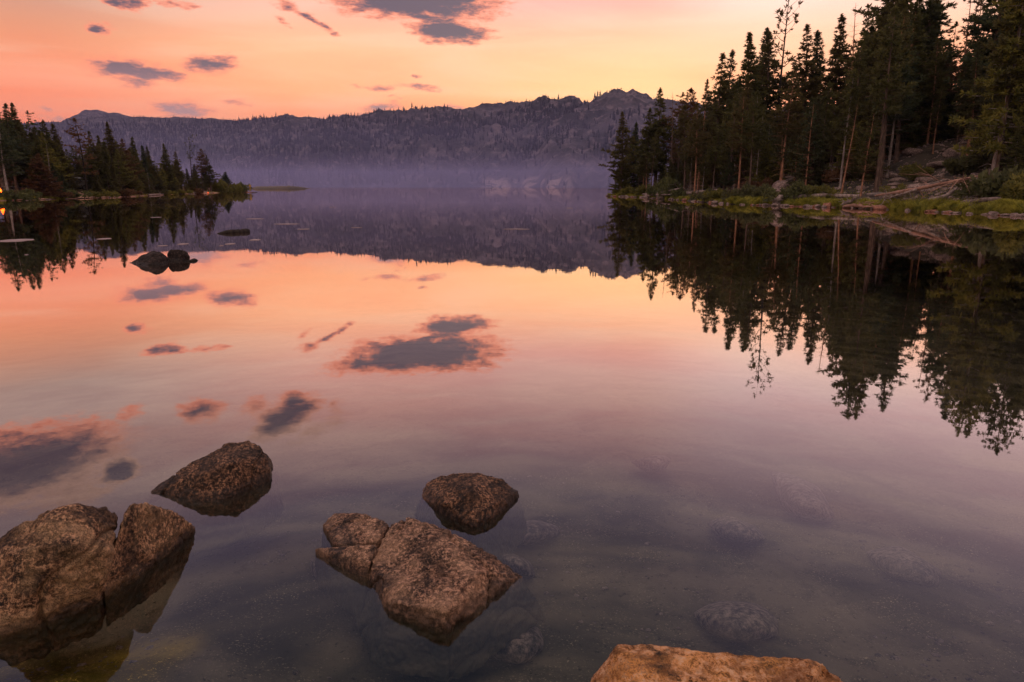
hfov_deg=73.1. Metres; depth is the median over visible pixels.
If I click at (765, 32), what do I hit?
pine tree
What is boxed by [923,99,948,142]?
spruce tree
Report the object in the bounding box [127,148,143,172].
pine tree
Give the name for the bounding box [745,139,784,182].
pine tree
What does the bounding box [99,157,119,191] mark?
pine tree
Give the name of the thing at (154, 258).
boulder
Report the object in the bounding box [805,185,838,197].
shrub
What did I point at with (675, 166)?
pine tree
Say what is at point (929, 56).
pine tree
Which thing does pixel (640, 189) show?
shrub
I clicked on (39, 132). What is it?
spruce tree
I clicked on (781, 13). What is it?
pine tree
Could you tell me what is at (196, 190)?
shrub
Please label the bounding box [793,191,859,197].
fallen log
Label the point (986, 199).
fallen log
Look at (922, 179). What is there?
boulder
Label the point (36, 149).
pine tree
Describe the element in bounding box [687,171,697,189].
pine tree
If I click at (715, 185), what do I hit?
pine tree
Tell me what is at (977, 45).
pine tree
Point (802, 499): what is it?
sunken rock
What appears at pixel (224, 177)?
pine tree
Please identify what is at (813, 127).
pine tree
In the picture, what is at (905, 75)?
pine tree
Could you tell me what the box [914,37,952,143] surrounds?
pine tree
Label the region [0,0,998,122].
sky
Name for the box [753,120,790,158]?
pine tree
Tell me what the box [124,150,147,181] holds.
pine tree
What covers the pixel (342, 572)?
boulder
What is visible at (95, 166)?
pine tree
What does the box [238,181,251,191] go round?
shrub
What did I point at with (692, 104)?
pine tree
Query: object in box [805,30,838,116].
spruce tree
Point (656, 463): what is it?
sunken rock
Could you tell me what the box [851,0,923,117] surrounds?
pine tree
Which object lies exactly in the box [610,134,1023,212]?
hillside ground
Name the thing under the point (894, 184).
boulder
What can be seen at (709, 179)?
pine tree
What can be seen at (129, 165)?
spruce tree
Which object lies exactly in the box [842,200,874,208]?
driftwood
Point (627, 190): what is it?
shrub
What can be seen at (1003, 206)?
grass
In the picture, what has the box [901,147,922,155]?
boulder
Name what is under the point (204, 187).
pine tree
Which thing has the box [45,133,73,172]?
pine tree
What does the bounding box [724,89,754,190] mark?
pine tree
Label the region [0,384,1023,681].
lake bed
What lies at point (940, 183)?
fallen log
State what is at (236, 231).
floating log
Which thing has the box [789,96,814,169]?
pine tree
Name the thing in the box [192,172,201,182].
pine tree
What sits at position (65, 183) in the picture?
spruce tree
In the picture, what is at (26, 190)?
shrub
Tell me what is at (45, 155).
pine tree
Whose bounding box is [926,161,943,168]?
boulder
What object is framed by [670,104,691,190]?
pine tree
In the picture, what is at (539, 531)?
sunken rock
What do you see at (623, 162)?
pine tree
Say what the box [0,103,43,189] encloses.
pine tree
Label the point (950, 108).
spruce tree
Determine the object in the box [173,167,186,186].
pine tree
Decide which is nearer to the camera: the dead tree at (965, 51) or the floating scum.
the floating scum
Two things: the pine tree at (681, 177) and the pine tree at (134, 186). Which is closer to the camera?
the pine tree at (681, 177)
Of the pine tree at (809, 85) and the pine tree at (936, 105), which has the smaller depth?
the pine tree at (936, 105)
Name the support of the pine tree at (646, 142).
on the hillside ground at (927, 154)
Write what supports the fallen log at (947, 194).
on the hillside ground at (927, 154)
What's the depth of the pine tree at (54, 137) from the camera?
83.44 m
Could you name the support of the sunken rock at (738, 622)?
on the lake bed
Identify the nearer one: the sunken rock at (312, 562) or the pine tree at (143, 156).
the sunken rock at (312, 562)
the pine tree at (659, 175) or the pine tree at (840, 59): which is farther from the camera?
the pine tree at (659, 175)
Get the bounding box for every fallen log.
[686,184,721,194]
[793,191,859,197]
[869,178,953,196]
[875,166,977,198]
[877,184,916,205]
[929,176,969,199]
[962,197,1014,204]
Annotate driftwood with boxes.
[642,184,686,197]
[642,188,670,195]
[839,192,868,207]
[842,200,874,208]
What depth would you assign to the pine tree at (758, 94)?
71.01 m
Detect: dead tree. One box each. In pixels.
[665,92,678,174]
[840,107,857,192]
[846,6,857,123]
[953,3,975,129]
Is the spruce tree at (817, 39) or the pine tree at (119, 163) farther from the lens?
the pine tree at (119, 163)
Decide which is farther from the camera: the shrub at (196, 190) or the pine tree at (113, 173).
the shrub at (196, 190)
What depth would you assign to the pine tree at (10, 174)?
71.36 m
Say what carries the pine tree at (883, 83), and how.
on the hillside ground at (927, 154)
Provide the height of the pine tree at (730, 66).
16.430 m
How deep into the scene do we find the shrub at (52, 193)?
76.38 m
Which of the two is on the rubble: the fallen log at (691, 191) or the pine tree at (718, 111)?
the fallen log at (691, 191)
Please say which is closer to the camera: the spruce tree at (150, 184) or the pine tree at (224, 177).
the spruce tree at (150, 184)
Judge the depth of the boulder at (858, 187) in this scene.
51.83 m
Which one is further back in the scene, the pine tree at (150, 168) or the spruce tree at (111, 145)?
the pine tree at (150, 168)
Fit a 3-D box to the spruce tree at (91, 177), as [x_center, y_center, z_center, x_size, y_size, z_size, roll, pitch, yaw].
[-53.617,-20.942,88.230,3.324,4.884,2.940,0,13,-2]
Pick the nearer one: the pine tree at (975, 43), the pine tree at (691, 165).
the pine tree at (975, 43)
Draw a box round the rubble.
[686,134,1000,205]
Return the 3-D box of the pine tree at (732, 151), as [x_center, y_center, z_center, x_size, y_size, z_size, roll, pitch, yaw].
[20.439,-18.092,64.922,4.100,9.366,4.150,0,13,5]
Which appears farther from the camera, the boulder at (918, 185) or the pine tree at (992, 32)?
the pine tree at (992, 32)
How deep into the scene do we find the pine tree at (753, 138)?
58.15 m
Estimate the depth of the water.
9.31 m
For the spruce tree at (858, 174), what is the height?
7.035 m
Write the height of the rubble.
6.817 m
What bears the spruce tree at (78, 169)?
on the shore ground at (89, 197)
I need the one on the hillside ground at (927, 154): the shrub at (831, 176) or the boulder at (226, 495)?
the shrub at (831, 176)
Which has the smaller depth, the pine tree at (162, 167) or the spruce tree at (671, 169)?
the spruce tree at (671, 169)
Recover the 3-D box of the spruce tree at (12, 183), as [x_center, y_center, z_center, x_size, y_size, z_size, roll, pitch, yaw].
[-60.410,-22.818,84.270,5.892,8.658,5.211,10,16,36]
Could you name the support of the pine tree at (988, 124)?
on the hillside ground at (927, 154)
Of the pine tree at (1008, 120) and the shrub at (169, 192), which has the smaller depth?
the pine tree at (1008, 120)
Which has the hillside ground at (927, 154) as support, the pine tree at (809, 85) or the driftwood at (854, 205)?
the pine tree at (809, 85)
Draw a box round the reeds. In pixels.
[252,186,310,188]
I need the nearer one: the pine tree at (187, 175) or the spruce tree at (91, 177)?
the spruce tree at (91, 177)
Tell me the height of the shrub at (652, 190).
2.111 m
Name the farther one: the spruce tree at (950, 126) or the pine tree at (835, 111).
the pine tree at (835, 111)
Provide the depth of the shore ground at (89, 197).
83.67 m
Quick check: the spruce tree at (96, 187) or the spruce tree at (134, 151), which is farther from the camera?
the spruce tree at (134, 151)
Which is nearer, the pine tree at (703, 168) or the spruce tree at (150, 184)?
the pine tree at (703, 168)
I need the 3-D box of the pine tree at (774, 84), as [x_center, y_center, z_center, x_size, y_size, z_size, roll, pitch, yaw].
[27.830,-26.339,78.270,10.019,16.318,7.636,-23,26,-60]
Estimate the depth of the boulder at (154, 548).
2.76 m
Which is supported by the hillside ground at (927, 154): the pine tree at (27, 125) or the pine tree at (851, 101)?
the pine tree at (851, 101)
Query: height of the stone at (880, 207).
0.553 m
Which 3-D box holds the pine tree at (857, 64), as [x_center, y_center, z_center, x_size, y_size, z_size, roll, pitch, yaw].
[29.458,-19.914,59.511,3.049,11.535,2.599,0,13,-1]
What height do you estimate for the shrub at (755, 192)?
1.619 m
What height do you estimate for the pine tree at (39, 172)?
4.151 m
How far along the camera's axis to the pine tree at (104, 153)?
90.09 m
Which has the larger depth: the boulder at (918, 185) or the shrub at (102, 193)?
the shrub at (102, 193)
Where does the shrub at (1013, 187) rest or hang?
on the hillside ground at (927, 154)
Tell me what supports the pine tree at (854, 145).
on the hillside ground at (927, 154)
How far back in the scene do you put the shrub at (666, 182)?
77.49 m
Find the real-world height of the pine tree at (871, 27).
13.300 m
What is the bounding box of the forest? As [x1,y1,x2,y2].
[21,87,837,185]
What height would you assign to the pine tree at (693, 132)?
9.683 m
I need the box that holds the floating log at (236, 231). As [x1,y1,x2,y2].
[217,228,249,233]
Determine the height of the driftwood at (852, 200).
1.295 m
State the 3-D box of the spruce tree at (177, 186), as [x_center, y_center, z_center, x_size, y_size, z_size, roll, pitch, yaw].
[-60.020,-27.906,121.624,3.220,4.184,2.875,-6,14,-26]
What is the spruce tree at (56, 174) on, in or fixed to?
on the shore ground at (89, 197)
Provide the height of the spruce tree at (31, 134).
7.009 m
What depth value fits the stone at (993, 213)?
35.61 m
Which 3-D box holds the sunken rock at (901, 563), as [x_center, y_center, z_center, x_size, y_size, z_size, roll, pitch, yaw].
[1.983,1.099,3.471,0.338,0.128,0.468,0,13,0]
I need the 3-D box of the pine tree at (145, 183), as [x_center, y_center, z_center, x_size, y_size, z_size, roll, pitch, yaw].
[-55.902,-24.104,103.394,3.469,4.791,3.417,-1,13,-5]
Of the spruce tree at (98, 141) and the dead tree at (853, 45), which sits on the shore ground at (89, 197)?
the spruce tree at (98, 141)
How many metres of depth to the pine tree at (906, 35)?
53.01 m
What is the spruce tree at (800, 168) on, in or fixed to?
on the hillside ground at (927, 154)
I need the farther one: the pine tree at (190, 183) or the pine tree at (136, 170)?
the pine tree at (190, 183)
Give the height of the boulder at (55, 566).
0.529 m
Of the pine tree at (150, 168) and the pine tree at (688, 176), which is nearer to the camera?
the pine tree at (688, 176)
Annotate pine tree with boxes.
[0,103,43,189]
[0,118,28,191]
[0,127,17,188]
[0,129,23,189]
[9,102,32,191]
[20,110,51,139]
[21,132,64,175]
[21,153,66,197]
[26,134,56,186]
[27,161,48,185]
[41,119,63,164]
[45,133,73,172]
[49,147,74,180]
[50,123,79,181]
[63,117,99,194]
[65,149,77,173]
[68,147,82,169]
[73,146,103,181]
[78,131,109,175]
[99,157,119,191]
[100,141,118,187]
[109,149,132,183]
[109,158,123,194]
[112,149,133,189]
[120,147,135,188]
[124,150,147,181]
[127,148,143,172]
[128,172,141,195]
[135,165,151,188]
[140,145,157,187]
[143,146,167,193]
[145,158,159,188]
[156,165,166,185]
[159,163,173,186]
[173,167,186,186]
[183,181,189,192]
[184,134,196,181]
[185,168,193,188]
[187,176,195,189]
[191,173,204,188]
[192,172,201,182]
[194,149,208,187]
[199,170,208,185]
[202,154,220,191]
[202,179,207,190]
[221,172,232,186]
[598,111,636,189]
[609,167,636,193]
[626,87,678,185]
[630,108,665,186]
[638,151,649,183]
[642,154,651,193]
[646,131,660,184]
[657,162,665,180]
[661,92,695,179]
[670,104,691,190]
[671,88,705,187]
[672,156,681,179]
[674,168,682,185]
[678,156,688,187]
[679,79,721,190]
[680,102,714,193]
[683,128,699,189]
[686,167,692,190]
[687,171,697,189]
[694,164,723,188]
[695,52,735,160]
[697,149,710,189]
[699,116,724,187]
[700,134,717,188]
[703,49,739,174]
[704,124,727,188]
[711,96,750,191]
[715,32,777,183]
[720,152,738,191]
[724,86,742,187]
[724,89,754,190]
[732,77,762,187]
[735,90,768,184]
[741,109,774,180]
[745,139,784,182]
[749,27,775,109]
[752,89,770,180]
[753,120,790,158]
[755,31,792,130]
[755,121,775,171]
[763,65,810,180]
[766,116,791,179]
[768,23,830,135]
[769,0,803,145]
[779,125,790,177]
[784,142,793,173]
[788,97,824,184]
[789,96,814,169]
[794,13,856,164]
[811,97,831,149]
[819,81,841,163]
[824,103,841,163]
[827,120,866,176]
[828,102,852,167]
[830,70,863,187]
[833,1,926,120]
[834,2,935,156]
[840,9,878,83]
[841,38,871,169]
[842,24,876,141]
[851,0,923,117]
[854,111,881,196]
[862,4,918,192]
[864,0,948,157]
[864,21,927,163]
[864,26,913,158]
[869,19,909,185]
[874,6,916,174]
[875,45,919,177]
[906,0,947,129]
[912,0,967,144]
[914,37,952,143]
[916,0,926,122]
[926,38,954,128]
[929,86,948,153]
[931,77,942,137]
[939,21,970,87]
[940,0,993,135]
[942,0,1016,141]
[946,51,995,155]
[948,0,1023,173]
[952,66,968,142]
[963,2,1019,123]
[964,41,986,145]
[973,0,1023,174]
[974,35,1002,129]
[985,0,1007,98]
[999,27,1023,162]
[1006,90,1023,136]
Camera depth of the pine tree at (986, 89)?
53.29 m
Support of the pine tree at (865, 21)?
on the hillside ground at (927, 154)
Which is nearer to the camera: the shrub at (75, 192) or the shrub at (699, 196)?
the shrub at (699, 196)
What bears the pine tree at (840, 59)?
on the hillside ground at (927, 154)
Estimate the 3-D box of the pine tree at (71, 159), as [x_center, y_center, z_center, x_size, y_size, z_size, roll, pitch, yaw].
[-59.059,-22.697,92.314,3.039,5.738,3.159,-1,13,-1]
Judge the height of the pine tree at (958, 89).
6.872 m
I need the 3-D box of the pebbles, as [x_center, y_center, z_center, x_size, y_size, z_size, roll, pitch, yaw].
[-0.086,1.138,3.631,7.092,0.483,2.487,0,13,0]
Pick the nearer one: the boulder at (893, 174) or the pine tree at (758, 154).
the boulder at (893, 174)
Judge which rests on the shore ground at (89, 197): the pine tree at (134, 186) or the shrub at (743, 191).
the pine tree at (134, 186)
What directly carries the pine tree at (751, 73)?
on the hillside ground at (927, 154)
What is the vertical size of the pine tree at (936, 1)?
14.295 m
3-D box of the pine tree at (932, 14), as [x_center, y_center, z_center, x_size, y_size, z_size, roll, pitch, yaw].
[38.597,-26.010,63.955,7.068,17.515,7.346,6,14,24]
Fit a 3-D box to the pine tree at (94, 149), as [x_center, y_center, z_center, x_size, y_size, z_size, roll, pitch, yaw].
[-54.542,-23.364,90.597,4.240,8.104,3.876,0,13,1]
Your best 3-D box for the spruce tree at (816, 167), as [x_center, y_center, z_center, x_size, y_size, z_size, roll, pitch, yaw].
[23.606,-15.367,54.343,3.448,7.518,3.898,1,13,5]
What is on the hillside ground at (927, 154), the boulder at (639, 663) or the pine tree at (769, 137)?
the pine tree at (769, 137)
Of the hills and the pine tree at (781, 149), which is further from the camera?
the hills
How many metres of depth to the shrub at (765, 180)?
59.58 m
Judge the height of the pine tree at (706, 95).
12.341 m
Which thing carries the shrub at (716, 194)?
on the hillside ground at (927, 154)
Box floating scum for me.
[0,239,33,241]
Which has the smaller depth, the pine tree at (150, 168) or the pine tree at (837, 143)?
the pine tree at (837, 143)
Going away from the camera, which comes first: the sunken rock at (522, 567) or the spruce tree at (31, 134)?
the sunken rock at (522, 567)
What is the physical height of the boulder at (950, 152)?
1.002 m
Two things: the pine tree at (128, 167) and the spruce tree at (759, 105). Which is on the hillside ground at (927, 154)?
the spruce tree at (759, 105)
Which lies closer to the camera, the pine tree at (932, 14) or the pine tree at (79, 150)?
the pine tree at (932, 14)
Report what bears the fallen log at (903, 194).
on the hillside ground at (927, 154)
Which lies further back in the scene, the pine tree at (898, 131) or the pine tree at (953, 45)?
the pine tree at (953, 45)
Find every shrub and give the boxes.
[0,187,41,200]
[14,188,42,198]
[41,191,57,197]
[61,189,92,197]
[87,187,120,197]
[119,188,142,196]
[155,190,178,194]
[177,189,193,193]
[187,187,203,192]
[207,178,242,192]
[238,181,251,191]
[618,186,637,194]
[634,183,645,195]
[645,182,661,196]
[657,173,686,196]
[670,186,685,197]
[689,186,715,199]
[702,187,730,199]
[721,181,759,200]
[740,177,774,187]
[747,183,773,196]
[761,178,829,202]
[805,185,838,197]
[813,168,852,183]
[880,183,909,199]
[898,162,934,179]
[942,154,990,174]
[953,164,1023,201]
[997,170,1023,200]
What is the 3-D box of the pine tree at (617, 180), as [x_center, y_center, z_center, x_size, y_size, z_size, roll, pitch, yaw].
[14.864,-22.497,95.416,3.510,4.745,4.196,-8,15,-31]
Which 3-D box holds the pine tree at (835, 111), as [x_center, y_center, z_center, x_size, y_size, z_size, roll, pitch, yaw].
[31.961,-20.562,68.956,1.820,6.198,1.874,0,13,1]
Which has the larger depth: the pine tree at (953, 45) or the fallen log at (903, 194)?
the pine tree at (953, 45)
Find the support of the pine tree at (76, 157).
on the shore ground at (89, 197)
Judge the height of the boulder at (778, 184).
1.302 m
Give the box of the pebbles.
[0,475,1023,681]
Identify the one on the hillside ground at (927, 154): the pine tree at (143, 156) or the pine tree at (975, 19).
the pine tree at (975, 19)
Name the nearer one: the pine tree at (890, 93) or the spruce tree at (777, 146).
the pine tree at (890, 93)
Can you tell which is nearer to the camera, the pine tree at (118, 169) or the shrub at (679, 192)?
the shrub at (679, 192)
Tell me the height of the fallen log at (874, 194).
1.484 m
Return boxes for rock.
[310,558,316,578]
[492,626,543,664]
[502,553,534,577]
[517,520,559,546]
[631,454,670,471]
[694,601,778,642]
[708,515,764,543]
[770,195,787,203]
[771,472,833,522]
[866,546,940,585]
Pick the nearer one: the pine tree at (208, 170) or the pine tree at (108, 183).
the pine tree at (108, 183)
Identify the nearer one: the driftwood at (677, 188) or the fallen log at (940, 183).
the fallen log at (940, 183)
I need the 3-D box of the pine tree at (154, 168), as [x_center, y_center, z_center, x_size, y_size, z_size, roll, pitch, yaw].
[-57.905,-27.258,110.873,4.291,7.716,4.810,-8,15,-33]
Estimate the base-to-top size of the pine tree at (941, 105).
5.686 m
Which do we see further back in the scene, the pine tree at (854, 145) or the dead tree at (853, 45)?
the dead tree at (853, 45)
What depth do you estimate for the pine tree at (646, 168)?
87.70 m
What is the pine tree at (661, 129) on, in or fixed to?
on the hillside ground at (927, 154)
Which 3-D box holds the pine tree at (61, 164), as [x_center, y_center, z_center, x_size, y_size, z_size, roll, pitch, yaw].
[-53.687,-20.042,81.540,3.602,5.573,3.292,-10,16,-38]
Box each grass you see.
[0,191,219,199]
[607,176,1023,213]
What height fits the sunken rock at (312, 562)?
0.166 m
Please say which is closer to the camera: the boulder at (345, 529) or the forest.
the boulder at (345, 529)
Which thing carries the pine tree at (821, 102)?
on the hillside ground at (927, 154)
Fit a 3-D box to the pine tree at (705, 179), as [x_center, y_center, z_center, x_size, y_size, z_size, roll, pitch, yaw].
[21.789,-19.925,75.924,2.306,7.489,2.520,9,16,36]
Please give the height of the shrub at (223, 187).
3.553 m
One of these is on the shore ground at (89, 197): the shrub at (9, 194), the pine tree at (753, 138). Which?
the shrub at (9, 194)
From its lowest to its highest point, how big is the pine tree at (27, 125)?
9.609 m
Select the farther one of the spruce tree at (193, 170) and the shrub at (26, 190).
the spruce tree at (193, 170)
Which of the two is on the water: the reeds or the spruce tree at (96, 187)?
the reeds
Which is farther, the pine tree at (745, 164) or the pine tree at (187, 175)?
the pine tree at (187, 175)
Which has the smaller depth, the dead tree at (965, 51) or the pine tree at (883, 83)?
the pine tree at (883, 83)
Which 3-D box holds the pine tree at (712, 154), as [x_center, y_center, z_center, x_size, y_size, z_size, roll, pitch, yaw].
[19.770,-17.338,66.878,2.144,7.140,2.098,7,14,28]
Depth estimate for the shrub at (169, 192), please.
113.50 m
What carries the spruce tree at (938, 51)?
on the hillside ground at (927, 154)
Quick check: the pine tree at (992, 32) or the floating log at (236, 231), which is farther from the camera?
the pine tree at (992, 32)
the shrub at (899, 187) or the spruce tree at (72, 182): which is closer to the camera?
the shrub at (899, 187)
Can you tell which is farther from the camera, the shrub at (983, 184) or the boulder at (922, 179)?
the boulder at (922, 179)
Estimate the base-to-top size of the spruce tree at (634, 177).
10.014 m
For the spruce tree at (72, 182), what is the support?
on the shore ground at (89, 197)
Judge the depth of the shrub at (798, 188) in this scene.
51.52 m
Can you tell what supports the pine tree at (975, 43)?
on the hillside ground at (927, 154)
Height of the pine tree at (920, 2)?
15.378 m
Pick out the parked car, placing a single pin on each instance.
(82, 182)
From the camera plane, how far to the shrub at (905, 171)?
50.30 m
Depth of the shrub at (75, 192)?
80.12 m
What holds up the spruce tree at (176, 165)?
on the shore ground at (89, 197)
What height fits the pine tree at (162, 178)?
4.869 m
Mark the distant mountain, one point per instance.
(89, 113)
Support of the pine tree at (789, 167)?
on the hillside ground at (927, 154)
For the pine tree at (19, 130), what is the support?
on the shore ground at (89, 197)
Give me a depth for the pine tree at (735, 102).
67.56 m
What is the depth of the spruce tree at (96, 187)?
85.34 m
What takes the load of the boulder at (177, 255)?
in the water
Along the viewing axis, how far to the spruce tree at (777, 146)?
64.12 m
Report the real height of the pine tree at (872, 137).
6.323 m
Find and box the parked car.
[72,177,88,189]
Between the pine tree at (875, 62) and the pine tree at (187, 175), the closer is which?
the pine tree at (875, 62)
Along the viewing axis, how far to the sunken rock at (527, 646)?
2.61 m
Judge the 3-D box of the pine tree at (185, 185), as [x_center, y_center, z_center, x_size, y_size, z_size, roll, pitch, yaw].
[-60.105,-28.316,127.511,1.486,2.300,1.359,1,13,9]
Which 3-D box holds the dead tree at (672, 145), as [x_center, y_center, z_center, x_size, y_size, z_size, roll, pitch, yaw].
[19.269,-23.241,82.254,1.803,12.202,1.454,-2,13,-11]
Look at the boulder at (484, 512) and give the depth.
3.26 m
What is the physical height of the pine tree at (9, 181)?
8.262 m
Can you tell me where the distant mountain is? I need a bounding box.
[64,110,129,120]
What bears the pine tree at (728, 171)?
on the hillside ground at (927, 154)
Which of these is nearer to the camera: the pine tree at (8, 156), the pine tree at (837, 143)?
the pine tree at (837, 143)
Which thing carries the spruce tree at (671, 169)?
on the hillside ground at (927, 154)
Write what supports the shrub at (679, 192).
on the hillside ground at (927, 154)
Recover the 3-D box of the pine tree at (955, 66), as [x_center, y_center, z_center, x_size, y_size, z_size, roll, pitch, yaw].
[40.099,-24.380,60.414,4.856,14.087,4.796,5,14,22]
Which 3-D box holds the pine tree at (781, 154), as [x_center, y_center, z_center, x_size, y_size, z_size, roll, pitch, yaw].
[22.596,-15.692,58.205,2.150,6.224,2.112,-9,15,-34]
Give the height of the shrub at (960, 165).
1.744 m
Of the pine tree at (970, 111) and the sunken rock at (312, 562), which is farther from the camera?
the pine tree at (970, 111)
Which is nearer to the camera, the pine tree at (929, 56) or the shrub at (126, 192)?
the pine tree at (929, 56)
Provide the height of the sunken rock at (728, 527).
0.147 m
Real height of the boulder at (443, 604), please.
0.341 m
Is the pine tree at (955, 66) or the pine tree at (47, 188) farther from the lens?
the pine tree at (47, 188)
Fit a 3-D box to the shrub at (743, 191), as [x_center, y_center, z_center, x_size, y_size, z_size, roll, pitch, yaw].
[19.195,-12.284,56.753,3.625,1.776,2.387,12,18,43]
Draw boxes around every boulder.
[0,503,117,667]
[103,502,195,626]
[130,251,167,264]
[148,440,283,553]
[167,249,189,260]
[315,544,377,618]
[321,513,388,547]
[354,517,544,681]
[414,473,527,563]
[591,644,842,681]
[772,180,789,191]
[855,185,865,189]
[887,182,899,185]
[889,172,897,176]
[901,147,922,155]
[906,183,938,193]
[915,177,932,181]
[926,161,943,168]
[942,145,965,157]
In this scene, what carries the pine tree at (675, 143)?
on the hillside ground at (927, 154)
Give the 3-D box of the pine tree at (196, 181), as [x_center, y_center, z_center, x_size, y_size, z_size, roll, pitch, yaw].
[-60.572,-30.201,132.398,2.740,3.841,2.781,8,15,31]
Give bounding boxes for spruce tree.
[4,118,21,186]
[18,132,33,187]
[22,130,70,186]
[50,163,67,195]
[58,153,83,191]
[59,173,73,189]
[75,164,88,190]
[83,160,99,189]
[91,173,101,191]
[96,135,103,163]
[102,122,147,194]
[119,139,144,186]
[128,136,154,193]
[141,163,157,193]
[158,143,178,190]
[169,174,180,193]
[170,152,186,182]
[190,164,206,189]
[625,122,650,188]
[663,159,673,178]
[742,96,771,180]
[772,121,788,181]
[785,96,830,187]
[792,142,816,184]
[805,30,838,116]
[840,95,891,181]
[875,2,943,155]
[904,0,953,140]
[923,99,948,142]
[930,65,959,139]
[940,41,984,134]
[968,2,1023,170]
[997,122,1023,171]
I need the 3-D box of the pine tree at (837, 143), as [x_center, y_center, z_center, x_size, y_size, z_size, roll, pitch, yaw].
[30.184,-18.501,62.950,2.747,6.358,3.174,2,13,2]
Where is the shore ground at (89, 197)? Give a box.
[0,180,217,200]
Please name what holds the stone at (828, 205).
on the hillside ground at (927, 154)
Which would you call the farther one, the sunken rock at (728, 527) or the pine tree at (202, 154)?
the pine tree at (202, 154)
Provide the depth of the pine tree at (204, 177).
138.05 m
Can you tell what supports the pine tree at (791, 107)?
on the hillside ground at (927, 154)
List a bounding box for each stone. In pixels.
[823,202,831,207]
[873,205,887,209]
[988,211,998,214]
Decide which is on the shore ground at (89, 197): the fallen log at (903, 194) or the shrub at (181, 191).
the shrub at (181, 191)
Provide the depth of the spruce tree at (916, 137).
60.41 m
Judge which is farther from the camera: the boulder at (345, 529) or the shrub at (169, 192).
the shrub at (169, 192)
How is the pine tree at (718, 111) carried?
on the hillside ground at (927, 154)
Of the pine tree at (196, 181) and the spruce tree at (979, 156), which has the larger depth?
the pine tree at (196, 181)
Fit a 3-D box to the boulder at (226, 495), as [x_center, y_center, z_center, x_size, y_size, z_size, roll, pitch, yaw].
[-1.551,0.771,3.658,0.633,0.417,0.751,0,13,0]
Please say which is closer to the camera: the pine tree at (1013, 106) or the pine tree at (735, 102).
the pine tree at (1013, 106)
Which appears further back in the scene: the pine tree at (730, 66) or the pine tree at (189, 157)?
the pine tree at (189, 157)
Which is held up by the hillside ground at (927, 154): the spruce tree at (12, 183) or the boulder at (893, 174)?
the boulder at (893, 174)
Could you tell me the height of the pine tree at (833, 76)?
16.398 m
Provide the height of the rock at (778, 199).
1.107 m
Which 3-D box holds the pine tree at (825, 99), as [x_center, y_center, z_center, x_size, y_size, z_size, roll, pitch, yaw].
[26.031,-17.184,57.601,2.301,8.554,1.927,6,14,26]
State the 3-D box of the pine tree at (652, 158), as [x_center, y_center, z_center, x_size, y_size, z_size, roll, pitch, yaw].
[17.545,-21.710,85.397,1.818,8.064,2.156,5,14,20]
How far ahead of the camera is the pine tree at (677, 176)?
80.07 m
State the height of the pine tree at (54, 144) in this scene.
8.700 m
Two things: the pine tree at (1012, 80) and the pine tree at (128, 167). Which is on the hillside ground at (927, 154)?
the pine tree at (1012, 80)
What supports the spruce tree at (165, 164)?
on the shore ground at (89, 197)
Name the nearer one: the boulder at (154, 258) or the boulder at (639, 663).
the boulder at (639, 663)
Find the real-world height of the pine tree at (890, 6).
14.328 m
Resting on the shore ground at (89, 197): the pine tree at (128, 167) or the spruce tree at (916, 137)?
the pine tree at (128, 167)
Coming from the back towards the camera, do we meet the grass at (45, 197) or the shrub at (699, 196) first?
the grass at (45, 197)
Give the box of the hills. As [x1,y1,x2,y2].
[23,89,835,186]
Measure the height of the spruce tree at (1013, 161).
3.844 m
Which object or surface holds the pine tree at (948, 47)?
on the hillside ground at (927, 154)
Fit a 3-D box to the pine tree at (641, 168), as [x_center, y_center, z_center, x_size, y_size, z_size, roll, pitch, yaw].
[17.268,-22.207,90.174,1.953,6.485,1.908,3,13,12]

